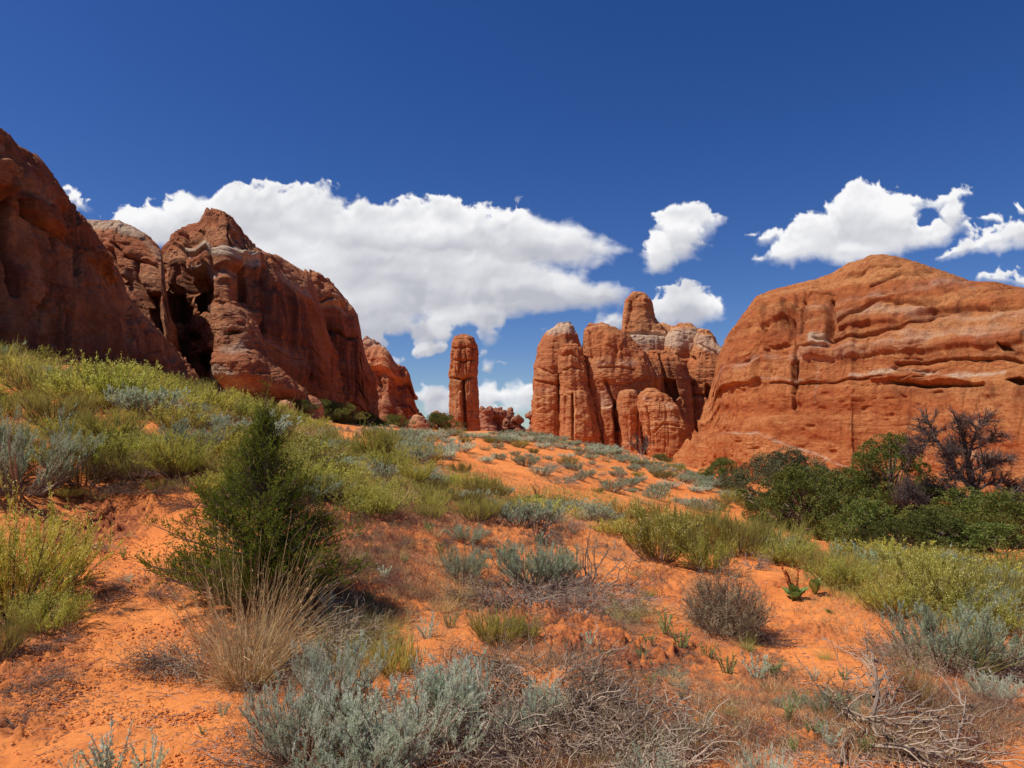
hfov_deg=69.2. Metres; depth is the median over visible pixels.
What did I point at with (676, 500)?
sagebrush
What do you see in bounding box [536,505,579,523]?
bunchgrass
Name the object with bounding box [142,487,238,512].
dead shrub
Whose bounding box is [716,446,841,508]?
oak tree
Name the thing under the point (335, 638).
dead shrub
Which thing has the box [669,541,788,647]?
dense shrub
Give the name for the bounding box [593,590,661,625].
bunchgrass
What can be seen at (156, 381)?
rabbitbrush
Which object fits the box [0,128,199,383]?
sandstone wall
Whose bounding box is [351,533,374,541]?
dead shrub
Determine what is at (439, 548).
forb
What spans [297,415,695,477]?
rock rubble
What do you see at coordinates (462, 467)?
broom shrub
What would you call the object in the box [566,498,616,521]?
sagebrush
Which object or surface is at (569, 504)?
sagebrush
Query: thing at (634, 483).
sagebrush
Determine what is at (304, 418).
rabbitbrush
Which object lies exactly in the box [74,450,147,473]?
dead shrub
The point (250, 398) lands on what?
rabbitbrush
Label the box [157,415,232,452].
sagebrush
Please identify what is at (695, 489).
sagebrush
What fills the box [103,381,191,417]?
sagebrush
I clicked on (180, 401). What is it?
bunchgrass
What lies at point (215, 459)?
rabbitbrush
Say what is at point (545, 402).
sandstone fin
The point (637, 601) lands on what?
dead shrub
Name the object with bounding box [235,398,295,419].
broom shrub
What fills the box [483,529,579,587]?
sagebrush
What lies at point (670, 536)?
rabbitbrush
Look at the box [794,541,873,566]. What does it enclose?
broom shrub
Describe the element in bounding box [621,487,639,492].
sagebrush
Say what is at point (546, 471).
sagebrush
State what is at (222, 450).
rabbitbrush
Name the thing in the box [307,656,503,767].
sagebrush
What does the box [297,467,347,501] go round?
broom shrub
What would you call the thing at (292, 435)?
rabbitbrush
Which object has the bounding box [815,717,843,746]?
forb
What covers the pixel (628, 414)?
rock pillar
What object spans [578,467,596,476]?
sagebrush
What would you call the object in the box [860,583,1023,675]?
sagebrush
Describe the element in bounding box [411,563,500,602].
bunchgrass
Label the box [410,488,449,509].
broom shrub
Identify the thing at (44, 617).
rabbitbrush
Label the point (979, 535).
juniper tree
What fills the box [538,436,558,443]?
sagebrush
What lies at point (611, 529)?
rabbitbrush
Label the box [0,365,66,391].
broom shrub
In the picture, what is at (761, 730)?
dead shrub
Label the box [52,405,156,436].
broom shrub
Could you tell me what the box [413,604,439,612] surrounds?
dead shrub
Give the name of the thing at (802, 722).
dead shrub
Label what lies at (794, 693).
forb
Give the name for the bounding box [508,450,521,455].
sagebrush
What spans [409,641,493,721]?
sagebrush
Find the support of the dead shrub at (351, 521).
on the ground at (120, 513)
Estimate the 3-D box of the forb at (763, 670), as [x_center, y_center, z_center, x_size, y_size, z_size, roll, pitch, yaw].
[1.687,1.954,5.144,0.210,0.216,0.190,0,-4,6]
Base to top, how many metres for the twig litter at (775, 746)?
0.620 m
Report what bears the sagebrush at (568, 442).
on the ground at (120, 513)
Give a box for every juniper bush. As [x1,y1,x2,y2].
[295,399,320,412]
[320,398,349,419]
[325,400,370,424]
[353,419,370,425]
[354,413,385,426]
[381,414,416,427]
[426,411,465,429]
[649,453,675,462]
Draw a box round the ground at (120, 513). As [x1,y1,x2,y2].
[0,363,1023,767]
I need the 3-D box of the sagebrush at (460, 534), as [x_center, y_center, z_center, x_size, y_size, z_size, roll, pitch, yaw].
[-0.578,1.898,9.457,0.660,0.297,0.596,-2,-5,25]
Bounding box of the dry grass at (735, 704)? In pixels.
[85,428,1023,767]
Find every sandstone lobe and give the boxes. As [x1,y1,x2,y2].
[646,350,694,438]
[661,322,698,331]
[664,322,697,363]
[687,329,721,431]
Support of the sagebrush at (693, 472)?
on the ground at (120, 513)
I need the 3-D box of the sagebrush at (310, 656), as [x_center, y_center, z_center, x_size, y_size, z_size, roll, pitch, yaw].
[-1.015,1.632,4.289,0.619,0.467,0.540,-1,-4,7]
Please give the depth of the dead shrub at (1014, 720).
4.12 m
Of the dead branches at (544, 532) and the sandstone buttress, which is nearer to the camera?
the dead branches at (544, 532)
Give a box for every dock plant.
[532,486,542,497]
[779,563,809,599]
[809,577,821,594]
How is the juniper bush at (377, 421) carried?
on the ground at (120, 513)
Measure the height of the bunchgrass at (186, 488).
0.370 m
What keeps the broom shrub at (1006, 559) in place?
on the ground at (120, 513)
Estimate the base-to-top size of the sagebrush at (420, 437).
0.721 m
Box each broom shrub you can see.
[0,333,25,356]
[0,340,35,365]
[0,352,50,384]
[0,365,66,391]
[0,390,25,419]
[0,413,34,444]
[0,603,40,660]
[3,380,103,426]
[5,411,27,418]
[15,359,78,389]
[22,436,49,450]
[25,413,55,424]
[33,433,136,487]
[50,431,87,448]
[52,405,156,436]
[55,487,90,497]
[66,399,102,418]
[84,358,136,376]
[90,391,116,411]
[95,438,170,482]
[127,396,175,417]
[140,478,180,492]
[142,429,210,456]
[158,384,215,405]
[164,373,223,390]
[179,374,213,391]
[182,402,220,418]
[187,389,228,403]
[190,417,208,428]
[190,449,297,478]
[198,415,275,445]
[202,405,228,417]
[215,382,244,400]
[220,437,307,466]
[232,411,271,421]
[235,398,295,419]
[250,409,295,438]
[261,404,288,421]
[264,402,303,427]
[294,425,349,447]
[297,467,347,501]
[304,421,341,437]
[313,470,373,494]
[314,423,341,438]
[321,458,350,468]
[339,442,365,453]
[346,466,371,480]
[369,626,429,677]
[372,473,410,487]
[388,441,419,458]
[404,440,445,463]
[406,500,453,519]
[407,481,459,503]
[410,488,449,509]
[421,436,437,442]
[428,476,454,489]
[433,484,460,493]
[438,492,508,521]
[442,484,490,504]
[447,461,476,472]
[448,427,468,435]
[448,478,468,488]
[457,437,472,442]
[459,469,509,494]
[462,603,533,647]
[482,436,499,442]
[487,480,514,495]
[490,497,534,518]
[505,494,529,505]
[506,611,548,640]
[509,439,530,447]
[527,447,539,453]
[554,454,581,465]
[596,494,649,520]
[610,516,635,524]
[627,499,664,517]
[628,471,644,476]
[629,459,644,465]
[644,491,740,549]
[651,466,673,478]
[667,463,683,468]
[670,465,685,470]
[691,511,746,533]
[698,505,780,556]
[710,495,733,504]
[713,502,727,510]
[718,489,746,502]
[722,485,739,491]
[734,499,752,507]
[740,508,823,549]
[780,542,860,571]
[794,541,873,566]
[810,539,821,551]
[853,552,908,581]
[861,539,928,563]
[915,543,963,559]
[930,549,1023,594]
[943,566,1023,610]
[973,544,1023,573]
[973,581,1023,613]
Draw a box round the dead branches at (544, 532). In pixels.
[522,511,559,543]
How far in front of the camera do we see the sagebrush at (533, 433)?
44.99 m
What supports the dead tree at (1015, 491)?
on the ground at (120, 513)
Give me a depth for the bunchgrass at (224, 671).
4.62 m
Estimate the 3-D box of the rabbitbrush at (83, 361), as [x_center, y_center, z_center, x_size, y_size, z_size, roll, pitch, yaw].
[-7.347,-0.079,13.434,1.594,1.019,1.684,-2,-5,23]
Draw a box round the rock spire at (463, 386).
[448,334,480,430]
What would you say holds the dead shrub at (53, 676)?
on the ground at (120, 513)
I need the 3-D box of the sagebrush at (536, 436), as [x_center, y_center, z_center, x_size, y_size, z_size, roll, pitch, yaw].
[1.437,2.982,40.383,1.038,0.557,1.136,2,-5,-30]
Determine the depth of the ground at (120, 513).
6.02 m
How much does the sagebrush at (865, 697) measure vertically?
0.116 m
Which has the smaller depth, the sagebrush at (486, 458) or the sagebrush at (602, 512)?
the sagebrush at (602, 512)
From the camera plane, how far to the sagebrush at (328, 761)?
3.27 m
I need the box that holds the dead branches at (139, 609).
[86,598,162,614]
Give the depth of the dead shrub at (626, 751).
3.59 m
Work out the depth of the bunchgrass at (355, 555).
7.41 m
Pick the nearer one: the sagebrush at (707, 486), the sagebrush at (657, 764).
the sagebrush at (657, 764)
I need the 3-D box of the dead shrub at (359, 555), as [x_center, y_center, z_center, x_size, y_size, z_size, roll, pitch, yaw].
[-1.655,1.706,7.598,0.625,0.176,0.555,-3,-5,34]
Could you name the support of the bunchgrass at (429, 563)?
on the ground at (120, 513)
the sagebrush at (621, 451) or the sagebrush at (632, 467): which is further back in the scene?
the sagebrush at (621, 451)
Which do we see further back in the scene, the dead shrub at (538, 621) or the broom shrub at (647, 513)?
the broom shrub at (647, 513)
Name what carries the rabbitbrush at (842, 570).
on the ground at (120, 513)
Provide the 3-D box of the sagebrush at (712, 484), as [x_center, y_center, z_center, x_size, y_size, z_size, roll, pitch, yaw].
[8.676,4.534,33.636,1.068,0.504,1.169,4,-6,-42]
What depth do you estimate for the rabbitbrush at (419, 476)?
15.41 m
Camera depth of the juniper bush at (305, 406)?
43.95 m
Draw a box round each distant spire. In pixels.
[479,406,484,422]
[480,406,498,431]
[493,407,507,431]
[502,407,514,429]
[510,414,525,432]
[525,411,531,431]
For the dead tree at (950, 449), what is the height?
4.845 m
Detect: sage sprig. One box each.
[57,748,85,767]
[76,716,133,767]
[128,726,169,767]
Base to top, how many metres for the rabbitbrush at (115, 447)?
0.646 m
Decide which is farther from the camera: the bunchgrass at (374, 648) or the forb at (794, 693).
the bunchgrass at (374, 648)
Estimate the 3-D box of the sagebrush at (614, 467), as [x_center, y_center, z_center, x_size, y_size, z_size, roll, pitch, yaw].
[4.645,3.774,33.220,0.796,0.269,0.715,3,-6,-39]
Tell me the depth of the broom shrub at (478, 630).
5.39 m
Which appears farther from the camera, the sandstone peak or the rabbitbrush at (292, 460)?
the sandstone peak
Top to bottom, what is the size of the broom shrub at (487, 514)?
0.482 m
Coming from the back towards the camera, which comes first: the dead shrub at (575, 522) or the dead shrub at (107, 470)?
the dead shrub at (575, 522)
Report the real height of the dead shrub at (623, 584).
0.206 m
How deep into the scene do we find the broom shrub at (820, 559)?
9.35 m
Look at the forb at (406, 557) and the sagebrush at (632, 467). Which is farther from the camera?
the sagebrush at (632, 467)
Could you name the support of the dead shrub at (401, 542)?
on the ground at (120, 513)
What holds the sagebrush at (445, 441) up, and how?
on the ground at (120, 513)
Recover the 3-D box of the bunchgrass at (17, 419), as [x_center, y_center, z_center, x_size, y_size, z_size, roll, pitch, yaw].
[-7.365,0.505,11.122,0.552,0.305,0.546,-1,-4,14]
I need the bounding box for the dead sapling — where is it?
[623,432,654,454]
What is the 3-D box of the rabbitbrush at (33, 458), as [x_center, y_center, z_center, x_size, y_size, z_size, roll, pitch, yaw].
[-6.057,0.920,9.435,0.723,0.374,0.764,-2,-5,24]
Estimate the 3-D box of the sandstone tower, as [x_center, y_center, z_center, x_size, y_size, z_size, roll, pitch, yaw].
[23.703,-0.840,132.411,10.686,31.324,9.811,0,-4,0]
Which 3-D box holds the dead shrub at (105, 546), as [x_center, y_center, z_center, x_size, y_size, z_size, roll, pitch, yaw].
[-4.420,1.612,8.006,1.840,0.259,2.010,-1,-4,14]
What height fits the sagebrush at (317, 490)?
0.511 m
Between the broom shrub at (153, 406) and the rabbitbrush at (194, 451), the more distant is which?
the broom shrub at (153, 406)
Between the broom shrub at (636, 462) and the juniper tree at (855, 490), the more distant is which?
the broom shrub at (636, 462)
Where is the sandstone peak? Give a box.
[161,207,344,421]
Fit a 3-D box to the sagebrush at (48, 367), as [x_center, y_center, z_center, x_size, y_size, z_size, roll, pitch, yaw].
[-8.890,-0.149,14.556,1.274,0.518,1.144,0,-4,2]
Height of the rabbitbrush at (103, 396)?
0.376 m
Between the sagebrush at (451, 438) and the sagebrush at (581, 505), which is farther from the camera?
the sagebrush at (451, 438)
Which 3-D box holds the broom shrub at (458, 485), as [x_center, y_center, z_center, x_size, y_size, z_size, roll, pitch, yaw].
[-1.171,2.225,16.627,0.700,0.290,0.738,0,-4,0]
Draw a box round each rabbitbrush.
[0,354,33,376]
[0,355,63,377]
[0,377,13,391]
[0,390,16,408]
[0,390,22,397]
[0,420,39,445]
[0,471,131,616]
[0,578,95,634]
[3,344,74,367]
[11,443,55,465]
[14,394,57,410]
[31,415,81,437]
[33,366,122,402]
[34,378,56,396]
[50,355,102,371]
[55,348,157,398]
[61,350,163,388]
[67,432,144,467]
[73,421,100,438]
[73,427,156,464]
[85,420,140,442]
[86,379,125,395]
[87,392,129,408]
[101,405,140,424]
[102,383,156,403]
[114,369,176,392]
[121,359,156,378]
[130,447,212,474]
[131,433,172,452]
[136,381,193,403]
[137,422,224,478]
[141,399,217,430]
[150,368,184,383]
[154,373,196,398]
[175,389,209,407]
[181,381,243,415]
[185,467,254,495]
[192,452,233,470]
[199,425,251,451]
[210,404,236,417]
[213,440,253,456]
[215,389,257,402]
[219,400,263,420]
[238,393,274,408]
[253,453,300,472]
[255,456,326,486]
[259,401,295,414]
[279,436,352,467]
[282,431,329,448]
[286,435,318,448]
[288,427,308,439]
[291,412,314,423]
[306,414,333,429]
[311,458,371,479]
[313,463,397,502]
[315,458,365,479]
[323,439,341,453]
[327,481,420,517]
[336,446,352,458]
[344,438,360,446]
[352,418,403,457]
[352,451,369,460]
[355,440,414,469]
[395,454,436,483]
[405,455,418,465]
[411,480,430,487]
[440,474,460,484]
[447,470,468,481]
[460,475,486,487]
[509,492,540,504]
[517,494,578,516]
[539,492,578,504]
[570,507,599,519]
[586,515,627,535]
[606,484,709,562]
[617,523,654,533]
[673,527,739,573]
[739,518,777,536]
[744,534,819,562]
[744,538,818,565]
[800,547,882,589]
[825,538,874,554]
[842,571,937,619]
[846,534,943,566]
[858,535,911,554]
[865,542,1015,614]
[866,538,967,584]
[885,553,967,586]
[892,554,963,573]
[928,586,1023,636]
[944,548,1001,566]
[955,556,1023,578]
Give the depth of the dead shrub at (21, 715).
4.06 m
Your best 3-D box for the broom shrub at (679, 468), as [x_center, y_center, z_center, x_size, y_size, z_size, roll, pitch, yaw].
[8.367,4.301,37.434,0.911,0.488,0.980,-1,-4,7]
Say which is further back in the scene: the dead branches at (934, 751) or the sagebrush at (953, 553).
the sagebrush at (953, 553)
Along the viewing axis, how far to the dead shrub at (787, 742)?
3.44 m
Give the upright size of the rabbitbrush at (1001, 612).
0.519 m
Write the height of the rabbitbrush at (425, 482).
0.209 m
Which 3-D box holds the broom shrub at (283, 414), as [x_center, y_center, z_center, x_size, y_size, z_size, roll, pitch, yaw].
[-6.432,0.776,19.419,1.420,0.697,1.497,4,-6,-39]
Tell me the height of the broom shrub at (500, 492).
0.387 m
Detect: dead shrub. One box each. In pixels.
[0,472,66,495]
[0,619,88,662]
[0,650,98,704]
[0,693,66,729]
[3,428,75,456]
[18,519,162,552]
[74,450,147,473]
[77,467,197,495]
[92,615,282,685]
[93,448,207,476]
[93,479,137,491]
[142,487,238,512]
[145,676,463,767]
[160,590,437,684]
[184,653,352,707]
[331,548,378,560]
[336,513,362,525]
[337,724,564,767]
[341,554,388,572]
[349,538,397,552]
[350,629,411,651]
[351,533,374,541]
[358,569,402,586]
[362,529,390,541]
[369,610,768,767]
[372,625,656,767]
[374,561,404,572]
[381,535,411,546]
[384,580,413,592]
[400,560,633,615]
[409,583,448,603]
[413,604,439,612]
[418,615,699,734]
[420,531,458,548]
[461,660,737,767]
[475,539,498,549]
[484,607,548,638]
[497,559,695,614]
[508,531,538,546]
[520,491,572,544]
[521,512,667,589]
[535,525,565,540]
[537,472,586,484]
[537,589,675,639]
[538,459,566,467]
[546,517,591,527]
[548,607,604,624]
[551,616,582,629]
[554,580,588,601]
[571,559,602,569]
[586,463,605,467]
[605,573,637,592]
[636,649,693,667]
[659,641,700,655]
[662,627,705,647]
[679,664,717,679]
[682,621,818,655]
[682,669,720,685]
[686,678,731,696]
[692,726,755,767]
[694,695,750,714]
[717,691,755,701]
[726,716,795,744]
[729,550,779,571]
[736,643,798,662]
[738,662,795,680]
[750,684,813,706]
[773,728,813,750]
[777,700,838,738]
[804,685,867,705]
[815,676,871,697]
[820,611,1019,682]
[865,676,1023,723]
[869,749,906,765]
[876,627,1023,687]
[879,676,1023,742]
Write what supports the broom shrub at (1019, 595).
on the ground at (120, 513)
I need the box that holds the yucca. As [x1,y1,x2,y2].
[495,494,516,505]
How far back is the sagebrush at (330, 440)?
15.68 m
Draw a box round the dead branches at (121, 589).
[69,568,204,605]
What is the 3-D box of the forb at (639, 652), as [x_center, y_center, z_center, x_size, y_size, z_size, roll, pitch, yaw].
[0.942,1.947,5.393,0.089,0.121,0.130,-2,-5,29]
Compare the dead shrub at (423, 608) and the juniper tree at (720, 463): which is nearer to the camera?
the dead shrub at (423, 608)
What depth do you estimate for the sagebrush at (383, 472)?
14.04 m
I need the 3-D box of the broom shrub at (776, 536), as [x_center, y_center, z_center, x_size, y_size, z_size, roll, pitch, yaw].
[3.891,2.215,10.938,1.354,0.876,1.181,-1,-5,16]
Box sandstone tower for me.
[621,291,667,351]
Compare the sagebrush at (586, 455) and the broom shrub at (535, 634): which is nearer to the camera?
the broom shrub at (535, 634)
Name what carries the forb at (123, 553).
on the ground at (120, 513)
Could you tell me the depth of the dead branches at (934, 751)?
3.49 m
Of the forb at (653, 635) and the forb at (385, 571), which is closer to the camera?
the forb at (653, 635)
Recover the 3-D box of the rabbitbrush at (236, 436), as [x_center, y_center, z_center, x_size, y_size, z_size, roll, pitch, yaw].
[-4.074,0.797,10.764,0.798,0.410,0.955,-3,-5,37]
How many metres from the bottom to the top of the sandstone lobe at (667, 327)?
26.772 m
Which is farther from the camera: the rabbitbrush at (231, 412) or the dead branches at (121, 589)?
the rabbitbrush at (231, 412)
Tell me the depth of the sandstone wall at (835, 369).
69.25 m
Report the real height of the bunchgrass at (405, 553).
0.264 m
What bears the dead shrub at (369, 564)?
on the ground at (120, 513)
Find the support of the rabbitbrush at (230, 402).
on the ground at (120, 513)
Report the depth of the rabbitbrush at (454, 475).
18.13 m
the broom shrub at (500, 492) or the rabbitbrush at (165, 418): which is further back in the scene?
the broom shrub at (500, 492)
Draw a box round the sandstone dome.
[87,219,180,352]
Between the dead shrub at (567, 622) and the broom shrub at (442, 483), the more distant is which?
the broom shrub at (442, 483)
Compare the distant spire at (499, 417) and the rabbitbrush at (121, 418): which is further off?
the distant spire at (499, 417)
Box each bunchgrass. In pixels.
[1,409,31,425]
[22,348,78,368]
[77,483,112,500]
[129,498,366,698]
[141,391,207,415]
[162,467,207,493]
[165,545,352,679]
[290,411,315,437]
[295,416,333,438]
[331,599,368,617]
[332,638,364,663]
[341,547,371,562]
[342,608,401,639]
[343,612,378,635]
[362,637,394,657]
[377,477,423,508]
[379,614,403,633]
[381,541,417,557]
[389,609,413,622]
[390,577,419,596]
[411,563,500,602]
[418,554,446,566]
[419,524,444,537]
[423,588,469,614]
[430,544,462,565]
[457,607,492,624]
[475,443,495,450]
[526,609,554,623]
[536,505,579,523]
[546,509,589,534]
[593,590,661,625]
[599,454,616,462]
[627,494,658,505]
[627,563,645,576]
[634,580,659,597]
[656,669,688,684]
[667,723,697,747]
[687,714,721,734]
[709,680,752,692]
[713,695,744,717]
[734,631,764,652]
[751,671,796,691]
[755,701,782,716]
[796,661,835,679]
[809,646,840,659]
[825,719,868,739]
[856,614,952,709]
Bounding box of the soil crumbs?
[0,525,1023,767]
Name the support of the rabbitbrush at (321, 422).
on the ground at (120, 513)
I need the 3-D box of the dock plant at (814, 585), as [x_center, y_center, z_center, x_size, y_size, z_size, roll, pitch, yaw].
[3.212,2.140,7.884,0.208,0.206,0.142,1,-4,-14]
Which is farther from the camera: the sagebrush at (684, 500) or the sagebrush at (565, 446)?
the sagebrush at (565, 446)
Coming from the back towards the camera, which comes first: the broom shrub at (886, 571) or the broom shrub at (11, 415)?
the broom shrub at (11, 415)
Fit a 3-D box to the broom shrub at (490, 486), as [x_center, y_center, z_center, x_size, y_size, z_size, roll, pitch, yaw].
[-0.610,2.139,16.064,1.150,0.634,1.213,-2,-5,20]
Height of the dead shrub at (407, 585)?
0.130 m
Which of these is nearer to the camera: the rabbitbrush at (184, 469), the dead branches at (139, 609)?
the dead branches at (139, 609)
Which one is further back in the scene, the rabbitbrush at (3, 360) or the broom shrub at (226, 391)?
the broom shrub at (226, 391)
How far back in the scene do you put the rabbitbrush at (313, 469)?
9.92 m
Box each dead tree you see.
[889,470,951,518]
[894,402,1023,510]
[994,476,1023,501]
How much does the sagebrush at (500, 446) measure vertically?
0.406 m
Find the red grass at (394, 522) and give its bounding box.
[192,422,1023,767]
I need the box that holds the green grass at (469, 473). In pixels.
[7,413,1023,686]
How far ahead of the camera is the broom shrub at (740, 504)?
28.14 m
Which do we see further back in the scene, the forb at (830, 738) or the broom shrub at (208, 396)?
the broom shrub at (208, 396)
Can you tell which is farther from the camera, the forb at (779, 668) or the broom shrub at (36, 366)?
the broom shrub at (36, 366)
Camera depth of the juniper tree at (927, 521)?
18.33 m
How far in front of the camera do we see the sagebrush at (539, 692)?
3.92 m
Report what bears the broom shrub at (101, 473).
on the ground at (120, 513)
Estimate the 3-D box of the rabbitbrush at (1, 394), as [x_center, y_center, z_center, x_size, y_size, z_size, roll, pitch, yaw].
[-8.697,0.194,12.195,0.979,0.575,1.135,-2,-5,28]
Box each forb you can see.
[119,546,126,557]
[122,573,132,582]
[198,726,206,733]
[216,702,230,715]
[317,588,335,608]
[321,604,342,628]
[347,634,363,654]
[364,588,376,602]
[377,563,391,574]
[400,554,409,562]
[415,611,438,638]
[423,518,433,531]
[434,541,445,551]
[443,612,459,627]
[580,629,595,644]
[635,643,647,659]
[642,631,655,642]
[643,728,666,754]
[645,673,656,683]
[656,606,672,635]
[668,623,690,647]
[699,641,718,657]
[715,648,737,673]
[740,650,770,678]
[764,659,782,674]
[782,695,799,721]
[788,732,798,750]
[791,687,812,704]
[803,718,825,732]
[806,663,820,680]
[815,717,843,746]
[828,690,845,705]
[837,666,847,679]
[858,732,874,752]
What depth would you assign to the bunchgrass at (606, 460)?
35.86 m
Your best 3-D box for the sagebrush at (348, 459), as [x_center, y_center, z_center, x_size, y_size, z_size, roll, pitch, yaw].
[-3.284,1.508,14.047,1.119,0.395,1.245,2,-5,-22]
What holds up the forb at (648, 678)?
on the ground at (120, 513)
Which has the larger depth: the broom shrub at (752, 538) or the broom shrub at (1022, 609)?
the broom shrub at (752, 538)
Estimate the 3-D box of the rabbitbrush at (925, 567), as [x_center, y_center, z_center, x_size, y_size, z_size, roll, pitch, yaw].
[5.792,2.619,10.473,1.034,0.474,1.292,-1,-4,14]
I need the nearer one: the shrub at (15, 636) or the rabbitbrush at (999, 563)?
the shrub at (15, 636)
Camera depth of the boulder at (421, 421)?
73.10 m
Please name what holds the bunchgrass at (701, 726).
on the ground at (120, 513)
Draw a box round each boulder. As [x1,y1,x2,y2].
[278,400,296,413]
[297,395,323,419]
[403,413,429,429]
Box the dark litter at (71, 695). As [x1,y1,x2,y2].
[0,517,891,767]
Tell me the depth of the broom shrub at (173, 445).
9.42 m
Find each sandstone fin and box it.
[304,269,378,422]
[362,336,424,427]
[531,322,581,436]
[557,343,602,444]
[582,322,661,454]
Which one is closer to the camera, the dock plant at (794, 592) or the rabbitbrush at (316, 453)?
the dock plant at (794, 592)
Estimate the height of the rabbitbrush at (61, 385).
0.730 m
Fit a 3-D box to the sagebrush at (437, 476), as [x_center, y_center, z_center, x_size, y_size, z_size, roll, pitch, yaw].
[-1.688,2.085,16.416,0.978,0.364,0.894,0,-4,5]
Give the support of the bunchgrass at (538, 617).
on the ground at (120, 513)
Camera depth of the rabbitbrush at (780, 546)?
9.99 m
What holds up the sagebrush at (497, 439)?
on the ground at (120, 513)
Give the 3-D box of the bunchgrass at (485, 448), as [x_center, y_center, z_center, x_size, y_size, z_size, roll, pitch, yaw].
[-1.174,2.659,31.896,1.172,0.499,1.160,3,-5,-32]
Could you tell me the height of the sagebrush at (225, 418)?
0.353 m
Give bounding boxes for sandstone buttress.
[637,388,690,459]
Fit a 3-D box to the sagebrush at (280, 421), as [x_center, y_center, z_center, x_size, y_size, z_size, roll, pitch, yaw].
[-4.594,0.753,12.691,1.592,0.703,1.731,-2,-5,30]
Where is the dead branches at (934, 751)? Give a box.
[776,622,1023,767]
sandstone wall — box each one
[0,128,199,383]
[670,254,1023,508]
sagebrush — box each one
[0,341,26,354]
[0,401,108,498]
[24,364,80,378]
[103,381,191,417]
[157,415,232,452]
[174,412,238,429]
[179,399,218,412]
[198,409,301,436]
[237,659,372,763]
[271,630,393,701]
[279,717,437,767]
[290,473,356,500]
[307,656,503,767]
[309,436,344,451]
[329,456,365,468]
[353,461,402,483]
[359,454,390,468]
[365,424,393,432]
[387,428,421,439]
[390,432,427,443]
[393,442,439,464]
[396,441,422,450]
[402,438,430,446]
[402,465,446,475]
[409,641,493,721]
[421,437,463,457]
[423,428,445,440]
[427,471,457,482]
[429,538,488,582]
[438,428,456,436]
[439,436,456,440]
[439,446,457,459]
[441,521,493,542]
[442,439,453,443]
[447,439,476,451]
[449,487,496,498]
[459,433,470,437]
[467,431,488,438]
[476,454,494,462]
[482,435,502,442]
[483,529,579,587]
[483,693,551,742]
[489,498,553,526]
[490,453,509,459]
[491,441,504,448]
[496,430,511,434]
[500,435,517,443]
[501,486,516,495]
[504,430,527,438]
[507,500,571,526]
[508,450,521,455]
[510,454,543,466]
[511,432,533,442]
[522,673,575,720]
[523,430,535,436]
[524,462,559,475]
[528,539,594,581]
[532,434,544,441]
[534,440,549,448]
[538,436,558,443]
[539,433,554,439]
[539,498,579,512]
[544,454,553,459]
[545,441,559,446]
[549,434,570,440]
[554,442,574,448]
[557,453,576,457]
[557,497,583,504]
[559,440,579,444]
[562,460,585,470]
[564,439,587,445]
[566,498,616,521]
[569,470,589,479]
[570,446,594,452]
[572,498,623,514]
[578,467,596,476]
[581,452,599,459]
[591,446,608,453]
[594,477,628,491]
[596,510,624,521]
[600,444,622,454]
[602,446,624,454]
[605,452,631,459]
[606,467,628,477]
[609,466,623,470]
[611,741,689,767]
[615,476,641,486]
[616,457,629,462]
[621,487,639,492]
[626,464,641,471]
[630,457,652,465]
[637,486,669,499]
[642,463,660,468]
[643,480,673,494]
[646,465,664,472]
[654,663,686,678]
[655,478,686,487]
[666,678,688,689]
[670,496,681,503]
[672,473,699,482]
[674,497,696,504]
[676,472,692,476]
[685,468,696,474]
[685,484,708,492]
[685,494,721,512]
[691,479,709,486]
[692,473,721,483]
[697,478,715,486]
[699,483,716,490]
[715,487,750,501]
[728,737,794,767]
[730,715,749,727]
[758,527,821,549]
[762,660,801,673]
[769,689,815,710]
[796,688,867,717]
[824,538,906,574]
[850,690,896,709]
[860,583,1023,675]
[918,542,985,567]
[922,607,1020,682]
[935,611,1023,673]
[936,564,1023,634]
[952,665,1023,703]
[954,562,1022,588]
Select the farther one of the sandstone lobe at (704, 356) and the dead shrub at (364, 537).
the sandstone lobe at (704, 356)
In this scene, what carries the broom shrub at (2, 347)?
on the ground at (120, 513)
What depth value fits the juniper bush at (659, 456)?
59.50 m
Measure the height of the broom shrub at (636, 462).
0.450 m
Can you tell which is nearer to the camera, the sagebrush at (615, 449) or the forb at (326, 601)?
the forb at (326, 601)
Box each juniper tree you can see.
[129,377,380,610]
[697,457,751,485]
[735,462,881,539]
[741,487,814,527]
[798,465,904,524]
[816,497,907,543]
[827,431,946,521]
[842,519,954,553]
[850,506,1005,554]
[871,485,1022,540]
[908,521,1023,557]
[935,487,1023,549]
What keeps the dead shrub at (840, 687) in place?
on the ground at (120, 513)
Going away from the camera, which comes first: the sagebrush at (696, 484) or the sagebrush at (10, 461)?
the sagebrush at (10, 461)
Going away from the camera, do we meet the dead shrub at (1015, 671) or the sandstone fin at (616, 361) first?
the dead shrub at (1015, 671)
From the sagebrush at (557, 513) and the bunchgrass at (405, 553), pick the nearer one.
the bunchgrass at (405, 553)
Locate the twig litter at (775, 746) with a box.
[0,551,1023,767]
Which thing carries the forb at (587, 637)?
on the ground at (120, 513)
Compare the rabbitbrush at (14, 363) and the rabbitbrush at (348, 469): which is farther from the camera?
the rabbitbrush at (14, 363)
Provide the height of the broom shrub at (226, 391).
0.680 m
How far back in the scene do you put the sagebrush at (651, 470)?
34.59 m
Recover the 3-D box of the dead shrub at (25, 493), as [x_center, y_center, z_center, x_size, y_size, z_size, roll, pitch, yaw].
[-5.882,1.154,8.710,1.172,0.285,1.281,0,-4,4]

